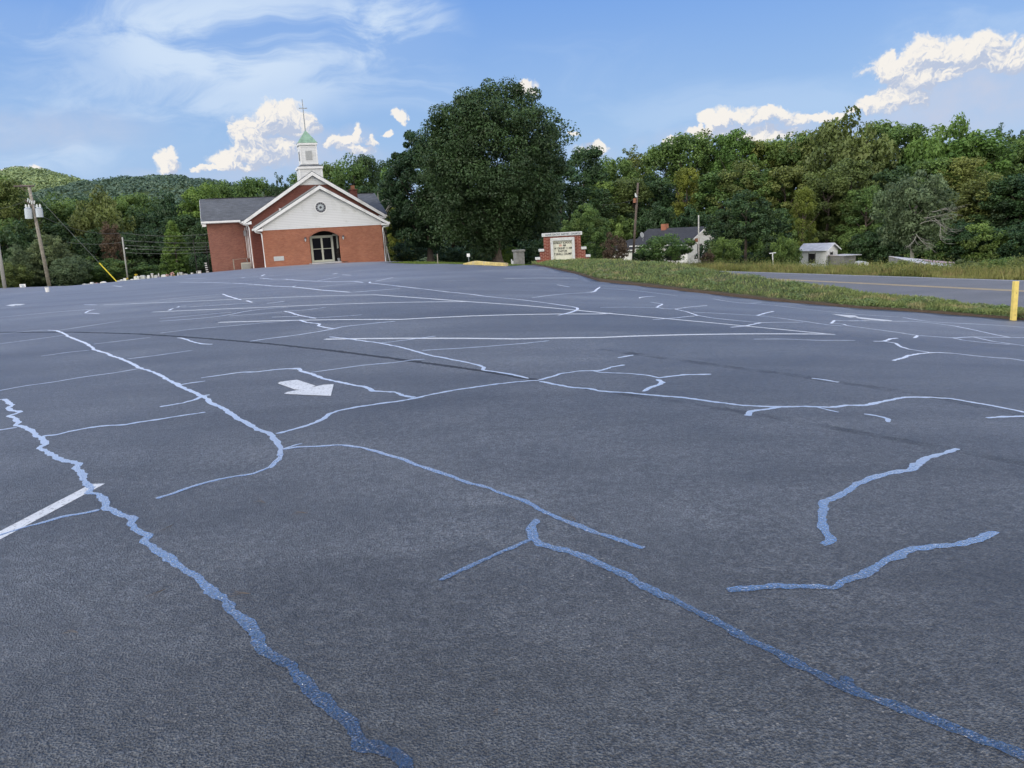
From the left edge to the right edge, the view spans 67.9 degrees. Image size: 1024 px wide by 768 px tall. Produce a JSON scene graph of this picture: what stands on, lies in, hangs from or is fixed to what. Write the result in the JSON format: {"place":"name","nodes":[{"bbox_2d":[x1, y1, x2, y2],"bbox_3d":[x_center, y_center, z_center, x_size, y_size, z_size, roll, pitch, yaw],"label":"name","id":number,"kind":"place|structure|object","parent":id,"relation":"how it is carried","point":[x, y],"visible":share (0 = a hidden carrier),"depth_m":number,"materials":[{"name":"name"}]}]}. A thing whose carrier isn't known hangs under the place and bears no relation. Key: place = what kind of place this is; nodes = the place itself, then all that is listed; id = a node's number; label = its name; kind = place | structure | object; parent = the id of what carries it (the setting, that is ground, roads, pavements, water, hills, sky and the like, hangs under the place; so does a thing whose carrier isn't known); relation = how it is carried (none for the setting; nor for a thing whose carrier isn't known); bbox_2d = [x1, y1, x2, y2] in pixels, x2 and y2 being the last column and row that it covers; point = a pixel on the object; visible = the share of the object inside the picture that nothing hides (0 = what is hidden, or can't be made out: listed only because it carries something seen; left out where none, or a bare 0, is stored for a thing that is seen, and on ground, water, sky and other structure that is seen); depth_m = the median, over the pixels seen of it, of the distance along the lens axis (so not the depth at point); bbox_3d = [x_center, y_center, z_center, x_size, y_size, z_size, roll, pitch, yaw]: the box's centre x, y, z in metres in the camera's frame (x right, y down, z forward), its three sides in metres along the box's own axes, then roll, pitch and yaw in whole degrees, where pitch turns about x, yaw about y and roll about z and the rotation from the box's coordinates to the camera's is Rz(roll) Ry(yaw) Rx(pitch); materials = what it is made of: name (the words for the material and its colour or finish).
{"place":"outdoors","nodes":[
{"label":"outdoors","id":0,"kind":"place"},
{"bbox_2d":[5,172,61,193],"bbox_3d":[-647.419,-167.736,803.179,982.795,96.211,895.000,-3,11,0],"label":"hills","id":1,"kind":"structure","parent":0,"point":[21,180],"depth_m":630.07,"materials":[{"name":"green plant"}]},
{"bbox_2d":[0,166,90,194],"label":"distant forest","id":2,"kind":"object","parent":1,"relation":"on","point":[16,172],"visible":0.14,"depth_m":653.10,"materials":[{"name":"green plant"}]},
{"bbox_2d":[48,178,588,252],"bbox_3d":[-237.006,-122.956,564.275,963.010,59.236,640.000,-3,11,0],"label":"hills","id":3,"kind":"structure","parent":0,"point":[145,192],"depth_m":434.93,"materials":[{"name":"green plant"}]},
{"bbox_2d":[27,174,568,248],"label":"distant forest","id":4,"kind":"object","parent":3,"relation":"on","point":[121,182],"visible":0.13,"depth_m":456.37,"materials":[{"name":"green plant"}]},
{"bbox_2d":[64,256,916,284],"bbox_3d":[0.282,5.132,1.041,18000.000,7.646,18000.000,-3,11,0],"label":"ground","id":5,"kind":"structure","parent":0,"point":[458,256],"depth_m":213.97,"materials":[{"name":"green plant"}]},
{"bbox_2d":[0,262,35,287],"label":"leafy shrub","id":6,"kind":"object","parent":5,"relation":"on","point":[24,270],"visible":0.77,"depth_m":74.40,"materials":[{"name":"green plant"}]},
{"bbox_2d":[0,178,45,251],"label":"broadleaf tree","id":7,"kind":"object","parent":5,"relation":"on","point":[5,185],"visible":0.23,"depth_m":85.98,"materials":[{"name":"green plant"}]},
{"bbox_2d":[3,243,43,284],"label":"pale tree","id":8,"kind":"object","parent":5,"relation":"on","point":[14,259],"visible":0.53,"depth_m":76.01,"materials":[{"name":"green plant"}]},
{"bbox_2d":[0,218,48,287],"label":"broadleaf tree","id":9,"kind":"object","parent":5,"relation":"on","point":[21,238],"visible":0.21,"depth_m":79.80,"materials":[{"name":"green plant"}]},
{"bbox_2d":[13,185,50,285],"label":"utility pole","id":10,"kind":"object","parent":5,"relation":"on","point":[37,211],"visible":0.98,"depth_m":68.71,"materials":[{"name":"brown wood"}]},
{"bbox_2d":[22,234,79,285],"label":"pale tree","id":11,"kind":"object","parent":5,"relation":"on","point":[51,249],"visible":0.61,"depth_m":77.44,"materials":[{"name":"green plant"}]},
{"bbox_2d":[40,222,75,285],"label":"broadleaf tree","id":12,"kind":"object","parent":5,"relation":"on","point":[49,229],"visible":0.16,"depth_m":95.37,"materials":[{"name":"green plant"}]},
{"bbox_2d":[40,191,84,284],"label":"broadleaf tree","id":13,"kind":"object","parent":5,"relation":"on","point":[62,211],"visible":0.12,"depth_m":99.46,"materials":[{"name":"green plant"}]},
{"bbox_2d":[48,255,94,285],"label":"leafy shrub","id":14,"kind":"object","parent":5,"relation":"on","point":[71,274],"visible":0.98,"depth_m":76.12,"materials":[{"name":"green plant"}]},
{"bbox_2d":[65,227,122,284],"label":"broadleaf tree","id":15,"kind":"object","parent":5,"relation":"on","point":[82,247],"visible":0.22,"depth_m":90.17,"materials":[{"name":"green plant"}]},
{"bbox_2d":[67,184,135,259],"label":"broadleaf tree","id":16,"kind":"object","parent":5,"relation":"on","point":[94,216],"visible":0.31,"depth_m":96.03,"materials":[{"name":"green plant"}]},
{"bbox_2d":[80,256,138,282],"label":"leafy shrub","id":17,"kind":"object","parent":5,"relation":"on","point":[113,266],"visible":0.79,"depth_m":80.22,"materials":[{"name":"green plant"}]},
{"bbox_2d":[99,220,130,280],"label":"brown tree","id":18,"kind":"object","parent":5,"relation":"on","point":[115,245],"visible":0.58,"depth_m":87.57,"materials":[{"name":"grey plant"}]},
{"bbox_2d":[99,230,156,281],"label":"broadleaf tree","id":19,"kind":"object","parent":5,"relation":"on","point":[130,252],"visible":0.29,"depth_m":90.70,"materials":[{"name":"green plant"}]},
{"bbox_2d":[111,192,159,259],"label":"broadleaf tree","id":20,"kind":"object","parent":5,"relation":"on","point":[131,199],"visible":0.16,"depth_m":110.95,"materials":[{"name":"green plant"}]},
{"bbox_2d":[125,198,172,238],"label":"broadleaf tree","id":21,"kind":"object","parent":5,"relation":"on","point":[139,219],"visible":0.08,"depth_m":105.27,"materials":[{"name":"green plant"}]},
{"bbox_2d":[122,223,180,275],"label":"broadleaf tree","id":22,"kind":"object","parent":5,"relation":"on","point":[155,249],"visible":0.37,"depth_m":92.19,"materials":[{"name":"green plant"}]},
{"bbox_2d":[143,189,192,273],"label":"broadleaf tree","id":23,"kind":"object","parent":5,"relation":"on","point":[168,202],"visible":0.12,"depth_m":101.30,"materials":[{"name":"green plant"}]},
{"bbox_2d":[156,220,195,275],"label":"conical tree","id":24,"kind":"object","parent":5,"relation":"on","point":[172,234],"visible":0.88,"depth_m":81.81,"materials":[{"name":"green plant"}]},
{"bbox_2d":[156,214,202,274],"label":"broadleaf tree","id":25,"kind":"object","parent":5,"relation":"on","point":[189,220],"visible":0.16,"depth_m":96.44,"materials":[{"name":"green plant"}]},
{"bbox_2d":[181,218,211,271],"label":"broadleaf tree","id":26,"kind":"object","parent":5,"relation":"on","point":[198,243],"visible":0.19,"depth_m":91.02,"materials":[{"name":"green plant"}]},
{"bbox_2d":[183,252,212,273],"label":"leafy shrub","id":27,"kind":"object","parent":5,"relation":"on","point":[200,261],"visible":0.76,"depth_m":82.00,"materials":[{"name":"green plant"}]},
{"bbox_2d":[175,182,225,262],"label":"broadleaf tree","id":28,"kind":"object","parent":5,"relation":"on","point":[194,195],"visible":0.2,"depth_m":99.69,"materials":[{"name":"green plant"}]},
{"bbox_2d":[232,176,272,197],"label":"broadleaf tree","id":29,"kind":"object","parent":5,"relation":"on","point":[251,187],"visible":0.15,"depth_m":103.40,"materials":[{"name":"green plant"}]},
{"bbox_2d":[199,100,389,271],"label":"church","id":30,"kind":"structure","parent":5,"relation":"on","point":[311,215],"depth_m":61.63,"materials":[{"name":"red brick"}]},
{"bbox_2d":[329,153,372,189],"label":"broadleaf tree","id":31,"kind":"object","parent":5,"relation":"on","point":[341,178],"visible":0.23,"depth_m":99.22,"materials":[{"name":"green plant"}]},
{"bbox_2d":[349,154,394,259],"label":"broadleaf tree","id":32,"kind":"object","parent":5,"relation":"on","point":[370,162],"visible":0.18,"depth_m":101.41,"materials":[{"name":"green plant"}]},
{"bbox_2d":[390,239,426,261],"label":"leafy shrub","id":33,"kind":"object","parent":5,"relation":"on","point":[400,255],"visible":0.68,"depth_m":74.04,"materials":[{"name":"green plant"}]},
{"bbox_2d":[377,130,468,261],"bbox_3d":[-7.076,-15.545,64.334,8.346,11.738,7.647,-3,11,0],"label":"great tree","id":34,"kind":"object","parent":5,"relation":"on","point":[401,171],"visible":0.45,"depth_m":62.72,"materials":[{"name":"green plant"}]},
{"bbox_2d":[435,246,471,262],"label":"leafy shrub","id":35,"kind":"object","parent":5,"relation":"on","point":[452,256],"visible":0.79,"depth_m":70.33,"materials":[{"name":"green plant"}]},
{"bbox_2d":[407,75,580,262],"bbox_3d":[-1.698,-16.451,59.879,14.215,15.239,14.214,-3,11,0],"label":"great tree","id":36,"kind":"object","parent":5,"relation":"on","point":[466,129],"visible":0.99,"depth_m":56.85,"materials":[{"name":"green plant"}]},
{"bbox_2d":[516,237,543,263],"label":"leafy shrub","id":37,"kind":"object","parent":5,"relation":"on","point":[530,253],"visible":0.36,"depth_m":74.07,"materials":[{"name":"green plant"}]},
{"bbox_2d":[529,165,597,253],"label":"broadleaf tree","id":38,"kind":"object","parent":5,"relation":"on","point":[572,173],"visible":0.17,"depth_m":105.61,"materials":[{"name":"green plant"}]},
{"bbox_2d":[564,145,609,241],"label":"broadleaf tree","id":39,"kind":"object","parent":5,"relation":"on","point":[590,158],"visible":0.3,"depth_m":114.59,"materials":[{"name":"green plant"}]},
{"bbox_2d":[560,203,617,258],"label":"leafy shrub","id":40,"kind":"object","parent":5,"relation":"on","point":[576,224],"visible":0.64,"depth_m":81.08,"materials":[{"name":"green plant"}]},
{"bbox_2d":[568,186,619,243],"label":"broadleaf tree","id":41,"kind":"object","parent":5,"relation":"on","point":[602,196],"visible":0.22,"depth_m":107.75,"materials":[{"name":"green plant"}]},
{"bbox_2d":[585,180,639,223],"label":"broadleaf tree","id":42,"kind":"object","parent":5,"relation":"on","point":[610,186],"visible":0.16,"depth_m":112.93,"materials":[{"name":"green plant"}]},
{"bbox_2d":[600,232,629,259],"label":"leafy shrub","id":43,"kind":"object","parent":5,"relation":"on","point":[608,253],"visible":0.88,"depth_m":78.38,"materials":[{"name":"brown plant"}]},
{"bbox_2d":[602,157,642,208],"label":"broadleaf tree","id":44,"kind":"object","parent":5,"relation":"on","point":[613,168],"visible":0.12,"depth_m":124.05,"materials":[{"name":"green plant"}]},
{"bbox_2d":[606,215,643,243],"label":"understorey tree","id":45,"kind":"object","parent":5,"relation":"on","point":[624,230],"visible":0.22,"depth_m":106.46,"materials":[{"name":"green plant"}]},
{"bbox_2d":[613,177,653,232],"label":"broadleaf tree","id":46,"kind":"object","parent":5,"relation":"on","point":[628,185],"visible":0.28,"depth_m":111.35,"materials":[{"name":"green plant"}]},
{"bbox_2d":[633,202,680,238],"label":"understorey tree","id":47,"kind":"object","parent":5,"relation":"on","point":[653,221],"visible":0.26,"depth_m":104.79,"materials":[{"name":"green plant"}]},
{"bbox_2d":[628,172,692,217],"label":"broadleaf tree","id":48,"kind":"object","parent":5,"relation":"on","point":[668,196],"visible":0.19,"depth_m":113.09,"materials":[{"name":"green plant"}]},
{"bbox_2d":[614,224,713,263],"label":"old house","id":49,"kind":"structure","parent":5,"relation":"on","point":[683,233],"depth_m":96.65,"materials":[{"name":"white"}]},
{"bbox_2d":[639,142,688,209],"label":"broadleaf tree","id":50,"kind":"object","parent":5,"relation":"on","point":[652,159],"visible":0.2,"depth_m":129.16,"materials":[{"name":"green plant"}]},
{"bbox_2d":[633,233,696,262],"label":"leafy shrub","id":51,"kind":"object","parent":5,"relation":"on","point":[659,254],"visible":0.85,"depth_m":81.73,"materials":[{"name":"green plant"}]},
{"bbox_2d":[658,131,717,213],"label":"broadleaf tree","id":52,"kind":"object","parent":5,"relation":"on","point":[686,143],"visible":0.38,"depth_m":125.81,"materials":[{"name":"green plant"}]},
{"bbox_2d":[671,167,706,219],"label":"slim tree","id":53,"kind":"object","parent":5,"relation":"on","point":[684,181],"visible":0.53,"depth_m":109.18,"materials":[{"name":"green plant"}]},
{"bbox_2d":[670,204,709,227],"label":"understorey tree","id":54,"kind":"object","parent":5,"relation":"on","point":[687,220],"visible":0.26,"depth_m":103.76,"materials":[{"name":"green plant"}]},
{"bbox_2d":[688,170,748,226],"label":"broadleaf tree","id":55,"kind":"object","parent":5,"relation":"on","point":[710,179],"visible":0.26,"depth_m":107.91,"materials":[{"name":"green plant"}]},
{"bbox_2d":[708,237,742,263],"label":"leafy shrub","id":56,"kind":"object","parent":5,"relation":"on","point":[732,251],"visible":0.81,"depth_m":76.33,"materials":[{"name":"green plant"}]},
{"bbox_2d":[703,127,759,214],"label":"broadleaf tree","id":57,"kind":"object","parent":5,"relation":"on","point":[729,142],"visible":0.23,"depth_m":122.06,"materials":[{"name":"green plant"}]},
{"bbox_2d":[706,160,763,243],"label":"broadleaf tree","id":58,"kind":"object","parent":5,"relation":"on","point":[732,176],"visible":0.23,"depth_m":105.55,"materials":[{"name":"green plant"}]},
{"bbox_2d":[694,189,792,264],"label":"round tree","id":59,"kind":"object","parent":5,"relation":"on","point":[755,220],"visible":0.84,"depth_m":80.65,"materials":[{"name":"green plant"}]},
{"bbox_2d":[730,168,794,263],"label":"broadleaf tree","id":60,"kind":"object","parent":5,"relation":"on","point":[764,177],"visible":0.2,"depth_m":103.33,"materials":[{"name":"green plant"}]},
{"bbox_2d":[739,138,795,207],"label":"broadleaf tree","id":61,"kind":"object","parent":5,"relation":"on","point":[771,149],"visible":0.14,"depth_m":122.69,"materials":[{"name":"green plant"}]},
{"bbox_2d":[531,258,1023,319],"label":"grass verge","id":62,"kind":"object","parent":5,"relation":"on","point":[736,294],"depth_m":21.11,"materials":[{"name":"plant"}]},
{"bbox_2d":[535,231,590,262],"bbox_3d":[2.373,-6.152,35.682,2.580,1.900,0.510,-3,11,0],"label":"church sign","id":63,"kind":"object","parent":62,"relation":"on","point":[563,245],"visible":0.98,"depth_m":35.44,"materials":[{"name":"brick"}]},
{"bbox_2d":[757,208,808,263],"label":"understorey tree","id":64,"kind":"object","parent":5,"relation":"on","point":[794,232],"visible":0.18,"depth_m":95.92,"materials":[{"name":"green plant"}]},
{"bbox_2d":[769,235,802,264],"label":"leafy shrub","id":65,"kind":"object","parent":5,"relation":"on","point":[780,254],"visible":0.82,"depth_m":76.64,"materials":[{"name":"green plant"}]},
{"bbox_2d":[759,165,823,236],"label":"broadleaf tree","id":66,"kind":"object","parent":5,"relation":"on","point":[795,175],"visible":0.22,"depth_m":101.67,"materials":[{"name":"green plant"}]},
{"bbox_2d":[776,133,821,200],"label":"broadleaf tree","id":67,"kind":"object","parent":5,"relation":"on","point":[797,156],"visible":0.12,"depth_m":120.08,"materials":[{"name":"green plant"}]},
{"bbox_2d":[788,186,818,264],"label":"slim tree","id":68,"kind":"object","parent":5,"relation":"on","point":[807,196],"visible":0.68,"depth_m":93.44,"materials":[{"name":"green plant"}]},
{"bbox_2d":[785,119,839,200],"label":"broadleaf tree","id":69,"kind":"object","parent":5,"relation":"on","point":[807,151],"visible":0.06,"depth_m":117.39,"materials":[{"name":"green plant"}]},
{"bbox_2d":[799,243,840,266],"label":"white shed","id":70,"kind":"structure","parent":5,"relation":"on","point":[817,251],"depth_m":84.25,"materials":[{"name":"white wood"}]},
{"bbox_2d":[799,163,860,252],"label":"broadleaf tree","id":71,"kind":"object","parent":5,"relation":"on","point":[832,188],"visible":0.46,"depth_m":98.32,"materials":[{"name":"green plant"}]},
{"bbox_2d":[655,252,1023,279],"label":"tall grass","id":72,"kind":"structure","parent":5,"relation":"on","point":[994,273],"depth_m":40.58,"materials":[{"name":"green plant"}]},
{"bbox_2d":[821,158,878,244],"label":"broadleaf tree","id":73,"kind":"object","parent":5,"relation":"on","point":[854,169],"visible":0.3,"depth_m":99.38,"materials":[{"name":"green plant"}]},
{"bbox_2d":[830,225,872,259],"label":"leafy shrub","id":74,"kind":"object","parent":5,"relation":"on","point":[846,238],"visible":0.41,"depth_m":94.15,"materials":[{"name":"green plant"}]},
{"bbox_2d":[798,105,905,225],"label":"broadleaf tree","id":75,"kind":"object","parent":5,"relation":"on","point":[838,146],"visible":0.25,"depth_m":110.72,"materials":[{"name":"green plant"}]},
{"bbox_2d":[836,185,887,262],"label":"broadleaf tree","id":76,"kind":"object","parent":5,"relation":"on","point":[864,197],"visible":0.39,"depth_m":95.78,"materials":[{"name":"green plant"}]},
{"bbox_2d":[845,227,902,264],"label":"understorey tree","id":77,"kind":"object","parent":5,"relation":"on","point":[875,249],"visible":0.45,"depth_m":91.82,"materials":[{"name":"green plant"}]},
{"bbox_2d":[851,119,906,171],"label":"broadleaf tree","id":78,"kind":"object","parent":5,"relation":"on","point":[881,128],"visible":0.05,"depth_m":115.44,"materials":[{"name":"green plant"}]},
{"bbox_2d":[861,164,919,253],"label":"broadleaf tree","id":79,"kind":"object","parent":5,"relation":"on","point":[893,177],"visible":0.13,"depth_m":101.92,"materials":[{"name":"green plant"}]},
{"bbox_2d":[870,224,924,261],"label":"understorey tree","id":80,"kind":"object","parent":5,"relation":"on","point":[899,249],"visible":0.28,"depth_m":90.08,"materials":[{"name":"green plant"}]},
{"bbox_2d":[875,122,929,178],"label":"broadleaf tree","id":81,"kind":"object","parent":5,"relation":"on","point":[907,133],"visible":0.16,"depth_m":112.03,"materials":[{"name":"green plant"}]},
{"bbox_2d":[869,169,969,262],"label":"silvery tree","id":82,"kind":"object","parent":5,"relation":"on","point":[911,229],"visible":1,"depth_m":71.40,"materials":[{"name":"green plant"}]},
{"bbox_2d":[898,157,964,242],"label":"broadleaf tree","id":83,"kind":"object","parent":5,"relation":"on","point":[931,166],"visible":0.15,"depth_m":99.89,"materials":[{"name":"green plant"}]},
{"bbox_2d":[904,221,961,261],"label":"understorey tree","id":84,"kind":"object","parent":5,"relation":"on","point":[926,254],"visible":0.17,"depth_m":86.66,"materials":[{"name":"green plant"}]},
{"bbox_2d":[895,112,987,213],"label":"broadleaf tree","id":85,"kind":"object","parent":5,"relation":"on","point":[937,149],"visible":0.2,"depth_m":106.51,"materials":[{"name":"green plant"}]},
{"bbox_2d":[922,155,986,242],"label":"broadleaf tree","id":86,"kind":"object","parent":5,"relation":"on","point":[966,166],"visible":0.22,"depth_m":97.72,"materials":[{"name":"green plant"}]},
{"bbox_2d":[931,219,982,264],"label":"understorey tree","id":87,"kind":"object","parent":5,"relation":"on","point":[965,234],"visible":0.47,"depth_m":85.47,"materials":[{"name":"green plant"}]},
{"bbox_2d":[949,169,1006,261],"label":"broadleaf tree","id":88,"kind":"object","parent":5,"relation":"on","point":[968,193],"visible":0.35,"depth_m":95.24,"materials":[{"name":"green plant"}]},
{"bbox_2d":[946,129,1018,223],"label":"broadleaf tree","id":89,"kind":"object","parent":5,"relation":"on","point":[990,142],"visible":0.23,"depth_m":103.66,"materials":[{"name":"green plant"}]},
{"bbox_2d":[951,220,1023,263],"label":"understorey tree","id":90,"kind":"object","parent":5,"relation":"on","point":[983,228],"visible":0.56,"depth_m":83.52,"materials":[{"name":"green plant"}]},
{"bbox_2d":[968,179,1023,238],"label":"broadleaf tree","id":91,"kind":"object","parent":5,"relation":"on","point":[988,204],"visible":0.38,"depth_m":92.75,"materials":[{"name":"green plant"}]},
{"bbox_2d":[977,173,1023,239],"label":"broadleaf tree","id":92,"kind":"object","parent":5,"relation":"on","point":[1014,180],"visible":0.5,"depth_m":91.40,"materials":[{"name":"green plant"}]},
{"bbox_2d":[977,221,1023,264],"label":"understorey tree","id":93,"kind":"object","parent":5,"relation":"on","point":[1004,250],"visible":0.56,"depth_m":82.20,"materials":[{"name":"green plant"}]},
{"bbox_2d":[977,132,1023,200],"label":"broadleaf tree","id":94,"kind":"object","parent":5,"relation":"on","point":[992,155],"visible":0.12,"depth_m":106.98,"materials":[{"name":"green plant"}]},
{"bbox_2d":[0,261,1023,767],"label":"parking lot","id":95,"kind":"structure","parent":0,"point":[788,535],"depth_m":4.01,"materials":[{"name":"grey asphalt"}]},
{"bbox_2d":[0,0,1023,211],"label":"sky","id":96,"kind":"structure","parent":0,"point":[90,89],"materials":[{"name":"blue"}]},
{"bbox_2d":[721,271,1023,307],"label":"road","id":97,"kind":"structure","parent":0,"point":[992,291],"depth_m":29.12,"materials":[{"name":"grey asphalt"}]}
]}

